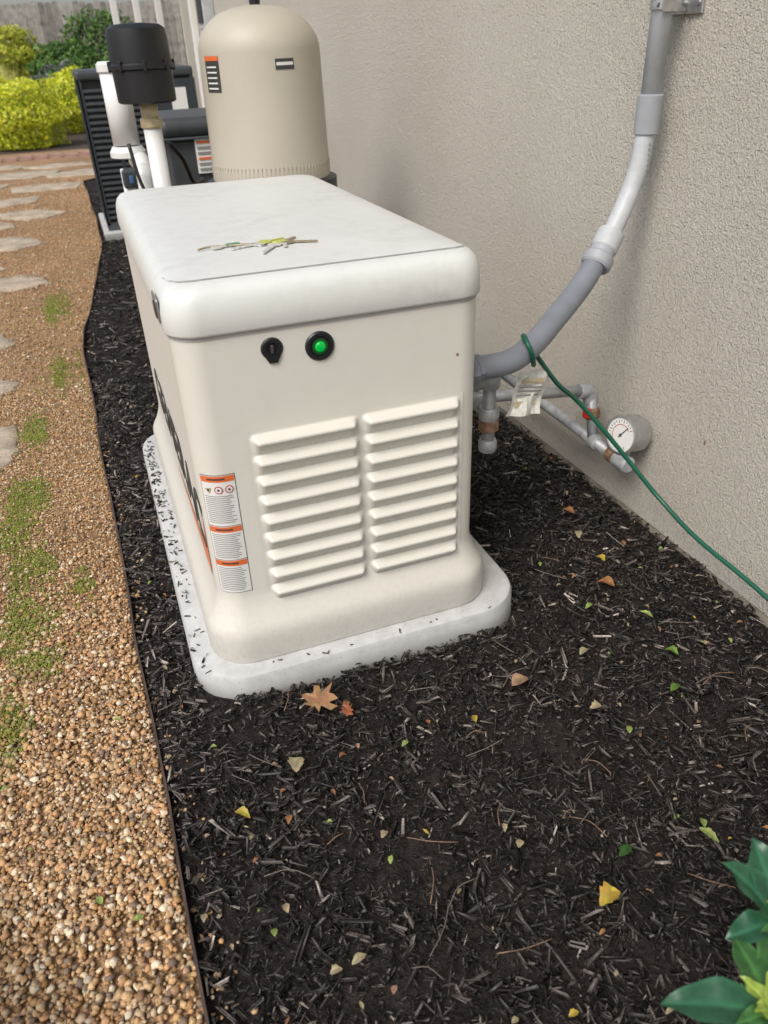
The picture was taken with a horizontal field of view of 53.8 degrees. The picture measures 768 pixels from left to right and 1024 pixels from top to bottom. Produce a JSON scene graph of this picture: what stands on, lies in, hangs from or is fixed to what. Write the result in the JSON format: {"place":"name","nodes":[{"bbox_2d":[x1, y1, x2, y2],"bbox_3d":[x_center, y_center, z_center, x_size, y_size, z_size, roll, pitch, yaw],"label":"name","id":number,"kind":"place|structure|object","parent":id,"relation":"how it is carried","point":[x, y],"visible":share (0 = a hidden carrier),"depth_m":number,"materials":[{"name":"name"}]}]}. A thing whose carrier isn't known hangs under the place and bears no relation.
{"place":"outdoors","nodes":[
{"label":"outdoors","id":0,"kind":"place"},
{"bbox_2d":[0,162,94,517],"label":"flagstone path","id":1,"kind":"structure","parent":0,"point":[19,282],"depth_m":7.15,"materials":[{"name":"beige stone"}]},
{"bbox_2d":[0,0,186,58],"label":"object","id":2,"kind":"structure","parent":0,"point":[3,2],"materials":[{"name":"grey wood"}]},
{"bbox_2d":[0,149,205,1023],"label":"gravel path","id":3,"kind":"structure","parent":0,"point":[118,934],"depth_m":2.32,"materials":[{"name":"brown gravel"}]},
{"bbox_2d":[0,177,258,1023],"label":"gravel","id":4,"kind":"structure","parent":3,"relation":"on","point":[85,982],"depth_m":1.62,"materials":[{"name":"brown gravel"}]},
{"bbox_2d":[0,290,108,776],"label":"moss","id":5,"kind":"object","parent":4,"relation":"on","point":[39,488],"visible":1,"depth_m":2.33,"materials":[{"name":"green plant"}]},
{"bbox_2d":[195,0,203,22],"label":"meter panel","id":6,"kind":"object","parent":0,"point":[199,11],"visible":1,"depth_m":6.61,"materials":[{"name":"grey metal"}]},
{"label":"ground","id":7,"kind":"structure","parent":0,"visible":0},
{"bbox_2d":[0,118,88,154],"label":"garden bed","id":8,"kind":"object","parent":7,"relation":"on","point":[79,141],"depth_m":12.75,"materials":[{"name":"brown soil"}]},
{"bbox_2d":[0,61,31,136],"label":"ornamental grass","id":9,"kind":"object","parent":8,"relation":"on","point":[2,74],"depth_m":13.51,"materials":[{"name":"yellow plant"}]},
{"bbox_2d":[0,24,44,83],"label":"golden shrub","id":10,"kind":"object","parent":8,"relation":"on","point":[22,52],"visible":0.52,"depth_m":16.01,"materials":[{"name":"yellow plant"}]},
{"bbox_2d":[0,76,72,150],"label":"golden shrub","id":11,"kind":"object","parent":8,"relation":"on","point":[46,120],"visible":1,"depth_m":12.25,"materials":[{"name":"yellow plant"}]},
{"bbox_2d":[46,64,84,133],"bbox_3d":[-5.945,-7.926,14.562,1.110,1.160,1.150,-13,33,-16],"label":"golden shrub","id":12,"kind":"object","parent":8,"relation":"on","point":[63,80],"visible":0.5,"depth_m":14.26,"materials":[{"name":"yellow plant"}]},
{"bbox_2d":[23,36,108,95],"bbox_3d":[-5.990,-9.054,15.902,3.318,1.651,1.810,18,37,29],"label":"green shrub","id":13,"kind":"object","parent":8,"relation":"on","point":[77,57],"visible":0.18,"depth_m":15.75,"materials":[{"name":"green plant"}]},
{"bbox_2d":[29,59,76,106],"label":"purple flowers","id":14,"kind":"object","parent":13,"relation":"attached to","point":[45,75],"visible":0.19,"depth_m":14.98,"materials":[{"name":"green plant"}]},
{"bbox_2d":[51,5,132,103],"bbox_3d":[-6.350,-10.240,17.153,1.762,2.147,1.883,14,35,24],"label":"green shrub","id":15,"kind":"object","parent":8,"relation":"on","point":[92,30],"visible":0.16,"depth_m":16.58,"materials":[{"name":"green plant"}]},
{"bbox_2d":[0,150,89,162],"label":"brick border","id":16,"kind":"object","parent":7,"relation":"on","point":[40,156],"visible":0.29,"depth_m":11.25,"materials":[{"name":"red brick"}]},
{"bbox_2d":[0,0,189,116],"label":"wooden fence","id":17,"kind":"object","parent":7,"relation":"on","point":[171,19],"visible":0.25,"depth_m":18.17,"materials":[{"name":"grey wood"}]},
{"bbox_2d":[82,181,209,1023],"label":"landscape edging","id":18,"kind":"object","parent":7,"relation":"on","point":[199,979],"visible":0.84,"depth_m":1.67,"materials":[{"name":"black plastic"}]},
{"bbox_2d":[109,0,201,107],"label":"patio cover","id":19,"kind":"object","parent":7,"relation":"on","point":[186,25],"depth_m":9.82,"materials":[{"name":"paint"}]},
{"bbox_2d":[82,180,767,1023],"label":"mulch bed","id":20,"kind":"object","parent":7,"relation":"on","point":[348,1002],"visible":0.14,"depth_m":1.54,"materials":[{"name":"wood"}]},
{"bbox_2d":[72,65,198,240],"bbox_3d":[-2.032,-3.053,6.408,0.930,1.220,1.000,-13,33,-16],"label":"air conditioner","id":21,"kind":"object","parent":20,"relation":"on","point":[106,166],"visible":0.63,"depth_m":5.94,"materials":[{"name":"black plastic"}]},
{"bbox_2d":[105,22,176,187],"bbox_3d":[-0.869,-1.154,3.073,0.240,1.396,0.240,-13,33,-16],"label":"vent muffler","id":22,"kind":"object","parent":20,"relation":"on","point":[141,65],"visible":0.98,"depth_m":2.72,"materials":[{"name":"black plastic"}]},
{"bbox_2d":[95,61,204,191],"bbox_3d":[-0.927,-1.248,3.338,0.397,1.280,0.413,-13,33,-16],"label":"pool plumbing","id":23,"kind":"object","parent":20,"relation":"on","point":[137,174],"visible":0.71,"depth_m":3.09,"materials":[{"name":"white plastic"}]},
{"bbox_2d":[158,108,213,185],"bbox_3d":[-0.968,-1.916,4.661,0.750,0.980,0.760,-13,33,-16],"label":"pool heater","id":24,"kind":"object","parent":20,"relation":"on","point":[185,132],"visible":0.22,"depth_m":4.15,"materials":[{"name":"grey metal"}]},
{"bbox_2d":[198,0,336,186],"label":"pool filter tank","id":25,"kind":"object","parent":20,"relation":"on","point":[261,73],"visible":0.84,"depth_m":2.78,"materials":[{"name":"beige plastic"}]},
{"bbox_2d":[143,435,510,699],"bbox_3d":[-0.279,-0.002,2.456,0.858,0.091,1.480,-13,33,-16],"label":"equipment pad","id":26,"kind":"object","parent":20,"relation":"on","point":[223,678],"visible":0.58,"depth_m":1.88,"materials":[{"name":"concrete"}]},
{"bbox_2d":[116,175,482,662],"bbox_3d":[-0.302,-0.400,2.174,0.721,0.882,1.346,-13,33,-16],"label":"standby generator","id":27,"kind":"object","parent":26,"relation":"on","point":[312,428],"visible":1,"depth_m":1.64,"materials":[{"name":"paint"}]},
{"bbox_2d":[197,236,317,252],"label":"leafy twigs","id":28,"kind":"object","parent":27,"relation":"on","point":[278,242],"visible":1,"depth_m":1.59,"materials":[{"name":"green plant"}]},
{"bbox_2d":[473,374,634,472],"bbox_3d":[0.325,-0.398,2.335,0.616,0.395,0.817,-13,33,-16],"label":"gas piping","id":29,"kind":"object","parent":27,"relation":"attached to","point":[486,408],"visible":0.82,"depth_m":2.25,"materials":[{"name":"grey metal"}]},
{"bbox_2d":[605,415,650,454],"bbox_3d":[0.718,-0.230,2.221,0.093,0.121,0.114,-19,35,-24],"label":"pressure gauge","id":30,"kind":"object","parent":29,"relation":"attached to","point":[630,433],"visible":0.87,"depth_m":2.19,"materials":[{"name":"white metal"}]},
{"bbox_2d":[0,338,767,1023],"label":"fallen leaves","id":31,"kind":"object","parent":20,"relation":"on","point":[318,698],"visible":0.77,"depth_m":1.56,"materials":[{"name":"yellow plant"}]},
{"bbox_2d":[521,333,767,601],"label":"green wire","id":32,"kind":"object","parent":20,"relation":"on","point":[658,497],"visible":0.98,"depth_m":2.00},
{"bbox_2d":[506,370,547,416],"bbox_3d":[0.364,-0.297,1.891,0.154,0.118,0.031,-23,38,-30],"label":"gas tag","id":33,"kind":"object","parent":32,"relation":"hanging from","point":[530,387],"visible":1,"depth_m":1.89,"materials":[{"name":"paper"}]},
{"bbox_2d":[661,838,767,1023],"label":"laurel plant","id":34,"kind":"object","parent":20,"relation":"on","point":[719,1000],"visible":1,"depth_m":0.85,"materials":[{"name":"green plant"}]},
{"bbox_2d":[473,390,767,627],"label":"foundation","id":35,"kind":"object","parent":7,"relation":"on","point":[652,529],"depth_m":2.42,"materials":[{"name":"concrete"}]},
{"bbox_2d":[195,0,767,615],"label":"wall","id":36,"kind":"structure","parent":35,"relation":"on","point":[497,136],"depth_m":2.24,"materials":[{"name":"paint"}]},
{"bbox_2d":[187,0,204,107],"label":"downspout","id":37,"kind":"object","parent":36,"relation":"attached to","point":[193,20],"visible":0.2,"depth_m":7.39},
{"bbox_2d":[199,0,214,29],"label":"meter box","id":38,"kind":"object","parent":36,"relation":"attached to","point":[208,12],"visible":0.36,"depth_m":6.54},
{"bbox_2d":[473,0,704,386],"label":"electrical conduit","id":39,"kind":"object","parent":36,"relation":"attached to","point":[597,260],"visible":0.98,"depth_m":1.85,"materials":[{"name":"plastic"}]}
]}

